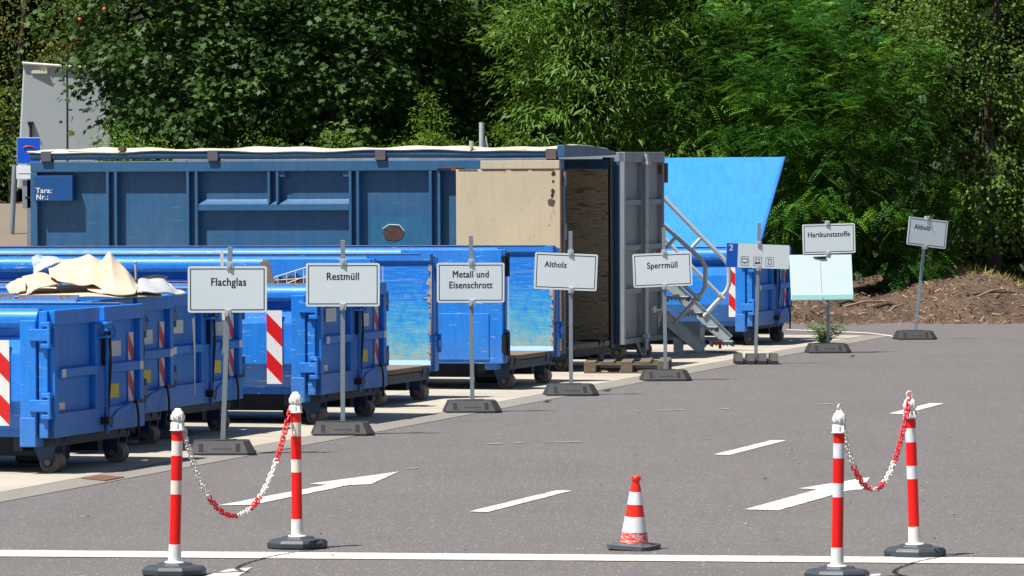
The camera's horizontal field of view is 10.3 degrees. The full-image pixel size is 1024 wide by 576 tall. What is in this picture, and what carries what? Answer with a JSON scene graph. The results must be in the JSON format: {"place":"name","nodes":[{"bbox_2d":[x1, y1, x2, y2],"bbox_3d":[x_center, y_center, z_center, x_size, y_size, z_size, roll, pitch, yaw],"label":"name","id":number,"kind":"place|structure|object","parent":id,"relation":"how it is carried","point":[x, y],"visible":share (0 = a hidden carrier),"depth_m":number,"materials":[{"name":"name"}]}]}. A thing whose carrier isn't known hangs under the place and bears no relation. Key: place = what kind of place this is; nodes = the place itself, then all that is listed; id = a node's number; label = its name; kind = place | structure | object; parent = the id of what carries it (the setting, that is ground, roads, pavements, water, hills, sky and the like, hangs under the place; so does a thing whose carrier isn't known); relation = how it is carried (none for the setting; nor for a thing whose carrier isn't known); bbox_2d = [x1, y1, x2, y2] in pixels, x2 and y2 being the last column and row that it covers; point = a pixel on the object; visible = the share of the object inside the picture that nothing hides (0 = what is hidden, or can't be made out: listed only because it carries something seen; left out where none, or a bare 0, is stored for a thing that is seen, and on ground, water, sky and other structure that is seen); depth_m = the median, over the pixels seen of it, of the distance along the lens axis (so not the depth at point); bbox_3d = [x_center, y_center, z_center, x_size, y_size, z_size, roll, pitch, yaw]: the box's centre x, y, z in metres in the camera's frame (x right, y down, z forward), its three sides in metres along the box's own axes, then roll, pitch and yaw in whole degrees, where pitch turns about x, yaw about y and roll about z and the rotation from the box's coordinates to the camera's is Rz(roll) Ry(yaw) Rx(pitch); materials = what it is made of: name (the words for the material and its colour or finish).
{"place":"outdoors","nodes":[
{"label":"outdoors","id":0,"kind":"place"},
{"bbox_2d":[220,251,224,319],"bbox_3d":[-2.559,-0.023,50.013,0.044,0.610,0.016,0,1,0],"label":"lath","id":1,"kind":"object","parent":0,"point":[222,264],"visible":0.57,"depth_m":50.00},
{"bbox_2d":[0,201,1023,575],"bbox_3d":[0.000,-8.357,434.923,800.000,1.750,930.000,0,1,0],"label":"asphalt ground","id":2,"kind":"structure","parent":0,"point":[698,497],"depth_m":44.89,"materials":[{"name":"grey asphalt"}]},
{"bbox_2d":[9,165,17,233],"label":"grey post","id":3,"kind":"object","parent":2,"relation":"on","point":[12,205],"visible":1,"depth_m":92.96,"materials":[{"name":"metal"}]},
{"bbox_2d":[16,137,40,245],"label":"information sign","id":4,"kind":"object","parent":2,"relation":"on","point":[25,145],"visible":0.77,"depth_m":83.92,"materials":[{"name":"blue metal"}]},
{"bbox_2d":[0,34,67,202],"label":"bush","id":5,"kind":"object","parent":2,"relation":"on","point":[7,162],"visible":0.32,"depth_m":103.60,"materials":[{"name":"green plant"}]},
{"bbox_2d":[17,62,119,190],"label":"truck trailer","id":6,"kind":"object","parent":2,"relation":"on","point":[44,112],"visible":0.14,"depth_m":101.03,"materials":[{"name":"metal"}]},
{"bbox_2d":[0,0,168,201],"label":"fruit tree","id":7,"kind":"object","parent":2,"relation":"on","point":[23,4],"visible":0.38,"depth_m":105.48,"materials":[{"name":"green plant"}]},
{"bbox_2d":[76,109,184,160],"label":"bush","id":8,"kind":"object","parent":2,"relation":"on","point":[121,144],"visible":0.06,"depth_m":94.73,"materials":[{"name":"green plant"}]},
{"bbox_2d":[142,408,205,575],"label":"bollard","id":9,"kind":"object","parent":2,"relation":"on","point":[174,565],"visible":1,"depth_m":35.10,"materials":[{"name":"plastic"}]},
{"bbox_2d":[183,407,290,518],"bbox_3d":[-1.760,1.145,36.354,0.039,0.670,2.539,0,1,13],"label":"plastic chain","id":10,"kind":"object","parent":9,"relation":"hanging from","point":[243,513],"visible":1,"depth_m":36.42,"materials":[{"name":"red plastic"}]},
{"bbox_2d":[0,0,375,160],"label":"maple tree","id":11,"kind":"object","parent":2,"relation":"on","point":[142,91],"visible":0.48,"depth_m":97.41,"materials":[{"name":"green plant"}]},
{"bbox_2d":[207,567,252,575],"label":"road arrow","id":12,"kind":"object","parent":2,"relation":"on","point":[234,572],"visible":1,"depth_m":35.32,"materials":[{"name":"white paint"}]},
{"bbox_2d":[217,121,312,148],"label":"bush","id":13,"kind":"object","parent":2,"relation":"on","point":[261,140],"visible":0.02,"depth_m":95.67,"materials":[{"name":"green plant"}]},
{"bbox_2d":[267,392,326,549],"bbox_3d":[-1.427,1.209,37.580,0.379,1.040,0.379,0,1,10],"label":"bollard","id":14,"kind":"object","parent":2,"relation":"on","point":[296,539],"visible":1,"depth_m":37.55,"materials":[{"name":"plastic"}]},
{"bbox_2d":[222,471,398,504],"bbox_3d":[-1.520,1.567,44.387,0.484,0.001,4.708,0,1,17],"label":"road arrow","id":15,"kind":"object","parent":2,"relation":"on","point":[370,479],"visible":0.89,"depth_m":44.67,"materials":[{"name":"white paint"}]},
{"bbox_2d":[171,0,504,148],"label":"maple tree","id":16,"kind":"object","parent":2,"relation":"on","point":[374,82],"visible":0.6,"depth_m":96.62,"materials":[{"name":"green plant"}]},
{"bbox_2d":[306,240,379,435],"bbox_3d":[-1.583,0.464,52.858,0.690,1.822,0.440,0,1,-5],"label":"sign stand","id":17,"kind":"object","parent":2,"relation":"on","point":[342,284],"visible":1,"depth_m":52.81,"materials":[{"name":"plastic"}]},
{"bbox_2d":[303,124,401,148],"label":"bush","id":18,"kind":"object","parent":2,"relation":"on","point":[351,139],"visible":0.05,"depth_m":94.98,"materials":[{"name":"green plant"}]},
{"bbox_2d":[0,334,862,491],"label":"concrete pad","id":19,"kind":"object","parent":2,"relation":"on","point":[257,427],"visible":0.33,"depth_m":57.65,"materials":[{"name":"beige concrete"}]},
{"bbox_2d":[0,302,147,472],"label":"roll off container","id":20,"kind":"object","parent":19,"relation":"on","point":[72,376],"visible":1,"depth_m":46.85,"materials":[{"name":"blue metal"}]},
{"bbox_2d":[49,307,99,437],"bbox_3d":[-3.619,0.693,46.780,0.110,1.045,1.110,0,1,15],"label":"door leaf","id":21,"kind":"structure","parent":20,"relation":"in","point":[74,370],"depth_m":46.78,"materials":[{"name":"blue paint"}]},
{"bbox_2d":[99,304,144,437],"bbox_3d":[-3.295,0.715,47.926,0.142,1.142,1.030,0,1,15],"label":"door leaf","id":22,"kind":"structure","parent":20,"relation":"in","point":[127,409],"depth_m":48.06,"materials":[{"name":"blue paint"}]},
{"bbox_2d":[0,294,176,452],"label":"roll off container","id":23,"kind":"object","parent":19,"relation":"on","point":[160,371],"visible":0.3,"depth_m":51.09,"materials":[{"name":"blue metal"}]},
{"bbox_2d":[15,285,161,297],"bbox_3d":[-3.765,0.029,50.262,1.355,0.088,1.541,0,1,0],"label":"felt sheet","id":24,"kind":"object","parent":23,"relation":"on","point":[82,291],"visible":0.59,"depth_m":49.91,"materials":[{"name":"beige fabric"}]},
{"bbox_2d":[6,278,25,293],"bbox_3d":[-4.382,-0.020,49.957,0.168,0.133,0.696,0,1,-7],"label":"felt sheet","id":25,"kind":"object","parent":24,"relation":"on","point":[17,286],"visible":1,"depth_m":49.81,"materials":[{"name":"beige fabric"}]},
{"bbox_2d":[22,272,61,294],"bbox_3d":[-4.162,-0.038,50.161,0.335,0.182,1.107,0,1,-7],"label":"felt sheet","id":26,"kind":"object","parent":24,"relation":"on","point":[37,280],"visible":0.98,"depth_m":50.20,"materials":[{"name":"beige fabric"}]},
{"bbox_2d":[88,251,137,295],"bbox_3d":[-3.538,-0.135,50.248,0.473,0.373,1.498,0,1,0],"label":"felt sheet","id":27,"kind":"object","parent":24,"relation":"on","point":[117,278],"visible":1,"depth_m":49.95,"materials":[{"name":"beige fabric"}]},
{"bbox_2d":[48,254,103,288],"bbox_3d":[-3.863,-0.127,50.369,0.497,0.322,1.430,0,1,-8],"label":"felt sheet","id":28,"kind":"object","parent":27,"relation":"on","point":[84,270],"visible":1,"depth_m":50.40,"materials":[{"name":"beige fabric"}]},
{"bbox_2d":[33,258,62,273],"bbox_3d":[-4.179,-0.196,51.008,0.291,0.138,0.412,0,1,0],"label":"white sheet","id":29,"kind":"object","parent":28,"relation":"on","point":[41,265],"visible":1,"depth_m":50.99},
{"bbox_2d":[134,261,136,279],"bbox_3d":[-3.388,-0.083,50.913,0.034,0.312,0.030,-1,1,-22],"label":"steel rod","id":30,"kind":"object","parent":24,"relation":"on","point":[135,266],"visible":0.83,"depth_m":50.90,"materials":[{"name":"silver metal"}]},
{"bbox_2d":[135,275,167,282],"bbox_3d":[-3.248,-0.082,50.862,0.307,0.071,0.316,0,1,0],"label":"black sheet","id":31,"kind":"object","parent":24,"relation":"on","point":[154,276],"visible":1,"depth_m":50.83,"materials":[{"name":"rubber"}]},
{"bbox_2d":[137,278,186,294],"bbox_3d":[-3.115,-0.010,50.203,0.464,0.139,1.027,0,1,0],"label":"white sheet","id":32,"kind":"object","parent":24,"relation":"on","point":[157,285],"visible":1,"depth_m":50.02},
{"bbox_2d":[86,298,132,303],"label":"door leaf","id":33,"kind":"structure","parent":23,"relation":"in","point":[125,300],"depth_m":49.98,"materials":[{"name":"blue paint"}]},
{"bbox_2d":[133,295,174,421],"bbox_3d":[-3.220,0.644,50.975,0.142,1.142,1.030,0,1,15],"label":"door leaf","id":34,"kind":"structure","parent":23,"relation":"in","point":[159,342],"depth_m":51.14,"materials":[{"name":"blue paint"}]},
{"bbox_2d":[0,288,245,438],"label":"roll off container","id":35,"kind":"object","parent":19,"relation":"on","point":[198,349],"visible":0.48,"depth_m":52.79,"materials":[{"name":"blue metal"}]},
{"bbox_2d":[162,292,205,406],"bbox_3d":[-3.034,0.567,52.229,0.110,1.045,1.110,0,1,15],"label":"door leaf","id":36,"kind":"structure","parent":35,"relation":"in","point":[183,342],"depth_m":52.39,"materials":[{"name":"blue paint"}]},
{"bbox_2d":[208,313,242,409],"bbox_3d":[-2.710,0.589,53.375,0.142,1.142,1.030,0,1,15],"label":"door leaf","id":37,"kind":"structure","parent":35,"relation":"in","point":[235,373],"depth_m":53.58,"materials":[{"name":"blue paint"}]},
{"bbox_2d":[0,281,388,423],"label":"roll off container","id":38,"kind":"object","parent":19,"relation":"on","point":[291,342],"visible":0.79,"depth_m":54.89,"materials":[{"name":"blue metal"}]},
{"bbox_2d":[316,306,353,394],"bbox_3d":[-1.727,0.499,55.178,0.110,1.045,1.110,0,1,15],"label":"door leaf","id":39,"kind":"structure","parent":38,"relation":"in","point":[328,334],"depth_m":55.15,"materials":[{"name":"blue paint"}]},
{"bbox_2d":[357,282,386,396],"bbox_3d":[-1.399,0.520,56.321,0.142,1.142,1.030,0,1,15],"label":"door leaf","id":40,"kind":"structure","parent":38,"relation":"in","point":[374,366],"depth_m":56.52,"materials":[{"name":"blue paint"}]},
{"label":"metal sheet","id":41,"kind":"object","parent":38,"relation":"in","visible":0},
{"bbox_2d":[260,260,274,282],"bbox_3d":[-2.383,-0.011,55.915,0.219,0.537,0.030,0,1,0],"label":"plank","id":42,"kind":"object","parent":41,"relation":"on","point":[270,278],"visible":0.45,"depth_m":55.90,"materials":[{"name":"beige wood"}]},
{"bbox_2d":[274,277,284,282],"bbox_3d":[-2.289,-0.014,56.218,0.175,0.202,0.214,-1,2,-34],"label":"metal scrap","id":43,"kind":"object","parent":41,"relation":"on","point":[280,278],"visible":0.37,"depth_m":56.17,"materials":[{"name":"metal"}]},
{"bbox_2d":[281,275,294,282],"bbox_3d":[-2.221,-0.028,56.214,0.194,0.223,0.175,0,1,0],"label":"metal scrap","id":44,"kind":"object","parent":41,"relation":"on","point":[290,277],"visible":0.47,"depth_m":56.16,"materials":[{"name":"metal"}]},
{"bbox_2d":[275,267,305,282],"bbox_3d":[-2.164,-0.117,56.210,0.380,0.232,0.405,0,1,0],"label":"wire rack","id":45,"kind":"object","parent":41,"relation":"on","point":[303,278],"visible":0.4,"depth_m":56.01,"materials":[{"name":"white metal"}]},
{"bbox_2d":[293,273,301,282],"bbox_3d":[-2.125,-0.047,56.218,0.145,0.215,0.158,-1,2,-35],"label":"metal scrap","id":46,"kind":"object","parent":41,"relation":"on","point":[297,276],"visible":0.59,"depth_m":56.17,"materials":[{"name":"metal"}]},
{"bbox_2d":[0,253,441,406],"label":"roll off container","id":47,"kind":"object","parent":19,"relation":"on","point":[414,340],"visible":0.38,"depth_m":60.63,"materials":[{"name":"blue metal"}]},
{"bbox_2d":[263,259,378,280],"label":"door leaf","id":48,"kind":"structure","parent":47,"relation":"in","point":[278,266],"depth_m":58.60,"materials":[{"name":"blue paint"}]},
{"bbox_2d":[436,256,438,369],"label":"door leaf","id":49,"kind":"structure","parent":47,"relation":"in","point":[437,307],"depth_m":60.83,"materials":[{"name":"blue paint"}]},
{"bbox_2d":[188,247,266,455],"bbox_3d":[-2.487,0.548,49.391,0.690,1.816,0.440,0,1,-5],"label":"sign stand","id":50,"kind":"object","parent":19,"relation":"on","point":[228,289],"visible":0.99,"depth_m":49.34,"materials":[{"name":"plastic"}]},
{"bbox_2d":[0,245,563,388],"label":"roll off container","id":51,"kind":"object","parent":19,"relation":"on","point":[519,329],"visible":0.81,"depth_m":63.99,"materials":[{"name":"blue metal"}]},
{"bbox_2d":[401,249,509,363],"bbox_3d":[-0.621,0.205,63.122,1.241,1.270,0.215,0,1,15],"label":"door leaf","id":52,"kind":"structure","parent":51,"relation":"in","point":[490,341],"depth_m":62.98,"materials":[{"name":"blue paint"}]},
{"bbox_2d":[558,248,559,322],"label":"door leaf","id":53,"kind":"structure","parent":51,"relation":"in","point":[558,248],"depth_m":65.33,"materials":[{"name":"blue paint"}]},
{"bbox_2d":[27,141,620,370],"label":"roll off container","id":54,"kind":"object","parent":19,"relation":"on","point":[552,198],"visible":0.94,"depth_m":69.28,"materials":[{"name":"blue metal"}]},
{"bbox_2d":[456,160,566,350],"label":"door leaf","id":55,"kind":"structure","parent":54,"relation":"in","point":[509,202],"depth_m":68.26,"materials":[{"name":"beige paint"}]},
{"bbox_2d":[614,161,620,344],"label":"door leaf","id":56,"kind":"structure","parent":54,"relation":"in","point":[616,163],"depth_m":70.74,"materials":[{"name":"blue paint"}]},
{"bbox_2d":[173,152,667,358],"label":"roll off container","id":57,"kind":"object","parent":19,"relation":"on","point":[643,177],"visible":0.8,"depth_m":73.14,"materials":[{"name":"blue metal"}]},
{"bbox_2d":[616,152,650,349],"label":"door leaf","id":58,"kind":"structure","parent":57,"relation":"in","point":[634,166],"depth_m":72.88,"materials":[{"name":"grey paint"}]},
{"bbox_2d":[645,152,667,340],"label":"door leaf","id":59,"kind":"structure","parent":57,"relation":"in","point":[658,170],"depth_m":74.08,"materials":[{"name":"grey paint"}]},
{"bbox_2d":[584,357,671,373],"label":"wooden pallet","id":60,"kind":"object","parent":19,"relation":"on","point":[592,365],"visible":0.91,"depth_m":67.82,"materials":[{"name":"brown wood"}]},
{"bbox_2d":[664,195,733,353],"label":"access stairs","id":61,"kind":"structure","parent":19,"relation":"on","point":[691,335],"depth_m":74.74,"materials":[{"name":"metal"}]},
{"bbox_2d":[664,157,791,344],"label":"roll off container","id":62,"kind":"object","parent":19,"relation":"on","point":[719,203],"visible":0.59,"depth_m":80.16,"materials":[{"name":"blue metal"}]},
{"bbox_2d":[753,268,773,325],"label":"door leaf","id":63,"kind":"structure","parent":62,"relation":"in","point":[766,282],"depth_m":78.40,"materials":[{"name":"blue paint"}]},
{"bbox_2d":[775,247,791,328],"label":"door leaf","id":64,"kind":"structure","parent":62,"relation":"in","point":[785,305],"depth_m":79.61,"materials":[{"name":"blue paint"}]},
{"bbox_2d":[393,85,478,146],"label":"bush","id":65,"kind":"object","parent":2,"relation":"on","point":[426,139],"visible":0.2,"depth_m":94.21,"materials":[{"name":"green plant"}]},
{"bbox_2d":[0,335,886,501],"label":"gutter","id":66,"kind":"object","parent":2,"relation":"on","point":[74,483],"visible":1,"depth_m":51.96,"materials":[{"name":"grey concrete"}]},
{"bbox_2d":[81,475,123,480],"bbox_3d":[-3.314,1.534,45.668,0.295,0.008,0.759,0,1,13],"label":"drain cover","id":67,"kind":"object","parent":66,"relation":"on","point":[102,477],"visible":1,"depth_m":45.66,"materials":[{"name":"brown metal"}]},
{"bbox_2d":[804,317,849,342],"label":"weed plant","id":68,"kind":"object","parent":66,"relation":"on","point":[822,337],"visible":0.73,"depth_m":77.92,"materials":[{"name":"green plant"}]},
{"bbox_2d":[322,0,589,147],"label":"maple tree","id":69,"kind":"object","parent":2,"relation":"on","point":[466,109],"visible":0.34,"depth_m":98.97,"materials":[{"name":"green plant"}]},
{"bbox_2d":[437,236,503,412],"bbox_3d":[-0.423,0.366,57.538,0.690,1.800,0.440,0,1,-6],"label":"sign stand","id":70,"kind":"object","parent":2,"relation":"on","point":[471,282],"visible":1,"depth_m":57.49,"materials":[{"name":"plastic"}]},
{"bbox_2d":[479,122,487,147],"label":"steel pole","id":71,"kind":"object","parent":2,"relation":"on","point":[482,143],"visible":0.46,"depth_m":83.94,"materials":[{"name":"silver metal"}]},
{"bbox_2d":[477,119,540,146],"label":"bush","id":72,"kind":"object","parent":2,"relation":"on","point":[502,133],"visible":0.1,"depth_m":94.81,"materials":[{"name":"green plant"}]},
{"bbox_2d":[0,0,1023,280],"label":"deep woods","id":73,"kind":"object","parent":2,"relation":"on","point":[1012,258],"visible":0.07,"depth_m":105.00,"materials":[{"name":"green plant"}]},
{"bbox_2d":[0,550,1023,563],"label":"road line","id":74,"kind":"object","parent":2,"relation":"on","point":[309,555],"visible":0.98,"depth_m":36.73,"materials":[{"name":"white paint"}]},
{"bbox_2d":[471,490,571,511],"bbox_3d":[0.077,1.606,42.693,0.154,0.001,2.749,0,1,14],"label":"road dash","id":75,"kind":"object","parent":2,"relation":"on","point":[513,502],"visible":1,"depth_m":42.59,"materials":[{"name":"white paint"}]},
{"bbox_2d":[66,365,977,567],"bbox_3d":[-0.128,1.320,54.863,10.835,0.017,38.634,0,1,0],"label":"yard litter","id":76,"kind":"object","parent":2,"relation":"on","point":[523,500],"visible":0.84,"depth_m":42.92,"materials":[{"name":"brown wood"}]},
{"bbox_2d":[534,231,598,395],"bbox_3d":[0.585,0.278,61.627,0.708,1.788,0.440,0,1,-7],"label":"sign stand","id":77,"kind":"object","parent":2,"relation":"on","point":[570,271],"visible":1,"depth_m":61.59,"materials":[{"name":"plastic"}]},
{"bbox_2d":[452,0,784,157],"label":"willow tree","id":78,"kind":"object","parent":2,"relation":"on","point":[610,132],"visible":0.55,"depth_m":95.71,"materials":[{"name":"green plant"}]},
{"bbox_2d":[607,475,660,550],"bbox_3d":[0.814,1.487,37.429,0.290,0.492,0.290,3,4,24],"label":"traffic cone","id":79,"kind":"object","parent":2,"relation":"on","point":[634,537],"visible":1,"depth_m":37.38,"materials":[{"name":"plastic"}]},
{"bbox_2d":[632,228,692,380],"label":"sign stand","id":80,"kind":"object","parent":2,"relation":"on","point":[663,269],"visible":1,"depth_m":65.70,"materials":[{"name":"plastic"}]},
{"bbox_2d":[593,0,874,244],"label":"willow tree","id":81,"kind":"object","parent":2,"relation":"on","point":[669,58],"visible":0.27,"depth_m":96.86,"materials":[{"name":"green plant"}]},
{"bbox_2d":[713,440,784,454],"bbox_3d":[2.137,1.424,50.549,0.164,0.001,2.662,0,1,14],"label":"road dash","id":82,"kind":"object","parent":2,"relation":"on","point":[746,448],"visible":1,"depth_m":50.51,"materials":[{"name":"white paint"}]},
{"bbox_2d":[726,223,789,364],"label":"sign stand","id":83,"kind":"object","parent":2,"relation":"on","point":[758,255],"visible":1,"depth_m":70.92,"materials":[{"name":"plastic"}]},
{"bbox_2d":[635,0,889,244],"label":"robinia tree","id":84,"kind":"object","parent":2,"relation":"on","point":[752,28],"visible":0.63,"depth_m":95.64,"materials":[{"name":"green plant"}]},
{"bbox_2d":[747,477,869,509],"bbox_3d":[2.343,1.582,43.724,0.513,0.001,4.385,0,1,17],"label":"road arrow","id":85,"kind":"object","parent":2,"relation":"on","point":[823,490],"visible":0.84,"depth_m":43.22,"materials":[{"name":"white paint"}]},
{"bbox_2d":[789,221,855,352],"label":"sign stand","id":86,"kind":"object","parent":2,"relation":"on","point":[827,276],"visible":1,"depth_m":74.98,"materials":[{"name":"plastic"}]},
{"bbox_2d":[804,404,868,575],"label":"bollard","id":87,"kind":"object","parent":2,"relation":"on","point":[836,566],"visible":1,"depth_m":34.80,"materials":[{"name":"plastic"}]},
{"bbox_2d":[787,329,892,336],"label":"line","id":88,"kind":"object","parent":2,"relation":"on","point":[846,331],"visible":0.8,"depth_m":83.56,"materials":[{"name":"white paint"}]},
{"bbox_2d":[750,0,1018,282],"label":"fruit tree","id":89,"kind":"object","parent":2,"relation":"on","point":[896,8],"visible":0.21,"depth_m":98.28,"materials":[{"name":"green plant"}]},
{"bbox_2d":[884,391,945,557],"bbox_3d":[2.624,1.208,36.806,0.379,1.080,0.379,0,1,20],"label":"bollard","id":90,"kind":"object","parent":2,"relation":"on","point":[914,547],"visible":1,"depth_m":36.77,"materials":[{"name":"plastic"}]},
{"bbox_2d":[839,394,910,491],"bbox_3d":[2.301,1.002,35.815,0.039,0.581,2.081,0,1,16],"label":"plastic chain","id":91,"kind":"object","parent":90,"relation":"hanging from","point":[853,465],"visible":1,"depth_m":36.10,"materials":[{"name":"red plastic"}]},
{"bbox_2d":[890,403,942,413],"bbox_3d":[4.177,1.243,58.370,0.179,0.001,2.571,0,1,14],"label":"road dash","id":92,"kind":"object","parent":2,"relation":"on","point":[920,407],"visible":0.71,"depth_m":58.81,"materials":[{"name":"white paint"}]},
{"bbox_2d":[893,216,947,339],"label":"sign stand","id":93,"kind":"object","parent":2,"relation":"on","point":[925,232],"visible":1,"depth_m":80.51,"materials":[{"name":"plastic"}]},
{"bbox_2d":[784,263,1023,323],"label":"mulch bank","id":94,"kind":"structure","parent":0,"point":[949,303],"depth_m":90.24,"materials":[{"name":"brown wood"}]},
{"bbox_2d":[675,0,1008,292],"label":"robinia tree","id":95,"kind":"object","parent":94,"relation":"on","point":[830,205],"visible":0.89,"depth_m":94.82,"materials":[{"name":"green plant"}]},
{"bbox_2d":[837,300,855,305],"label":"dead branch","id":96,"kind":"object","parent":94,"relation":"on","point":[844,302],"visible":0.95,"depth_m":90.45,"materials":[{"name":"brown wood"}]},
{"bbox_2d":[842,301,884,307],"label":"dead branch","id":97,"kind":"object","parent":94,"relation":"on","point":[852,304],"visible":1,"depth_m":90.50,"materials":[{"name":"beige wood"}]},
{"bbox_2d":[872,303,897,308],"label":"dead branch","id":98,"kind":"object","parent":94,"relation":"on","point":[882,305],"visible":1,"depth_m":90.47,"materials":[{"name":"brown wood"}]},
{"bbox_2d":[787,269,1023,324],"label":"wood chips","id":99,"kind":"object","parent":94,"relation":"on","point":[930,314],"visible":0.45,"depth_m":89.85,"materials":[{"name":"brown wood"}]},
{"bbox_2d":[854,178,994,282],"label":"bush","id":100,"kind":"object","parent":94,"relation":"on","point":[910,249],"visible":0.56,"depth_m":96.21,"materials":[{"name":"green plant"}]},
{"bbox_2d":[843,0,1023,279],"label":"fruit tree","id":101,"kind":"object","parent":94,"relation":"on","point":[992,187],"visible":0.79,"depth_m":96.07,"materials":[{"name":"green plant"}]},
{"bbox_2d":[976,288,1007,297],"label":"dead branch","id":102,"kind":"object","parent":94,"relation":"on","point":[982,294],"visible":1,"depth_m":90.54,"materials":[{"name":"beige wood"}]},
{"bbox_2d":[966,291,1020,296],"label":"dead branch","id":103,"kind":"object","parent":94,"relation":"on","point":[974,294],"visible":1,"depth_m":90.62,"materials":[{"name":"brown wood"}]},
{"bbox_2d":[943,261,1023,286],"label":"dry grass","id":104,"kind":"structure","parent":0,"point":[961,269],"depth_m":95.67,"materials":[{"name":"beige plant"}]}
]}

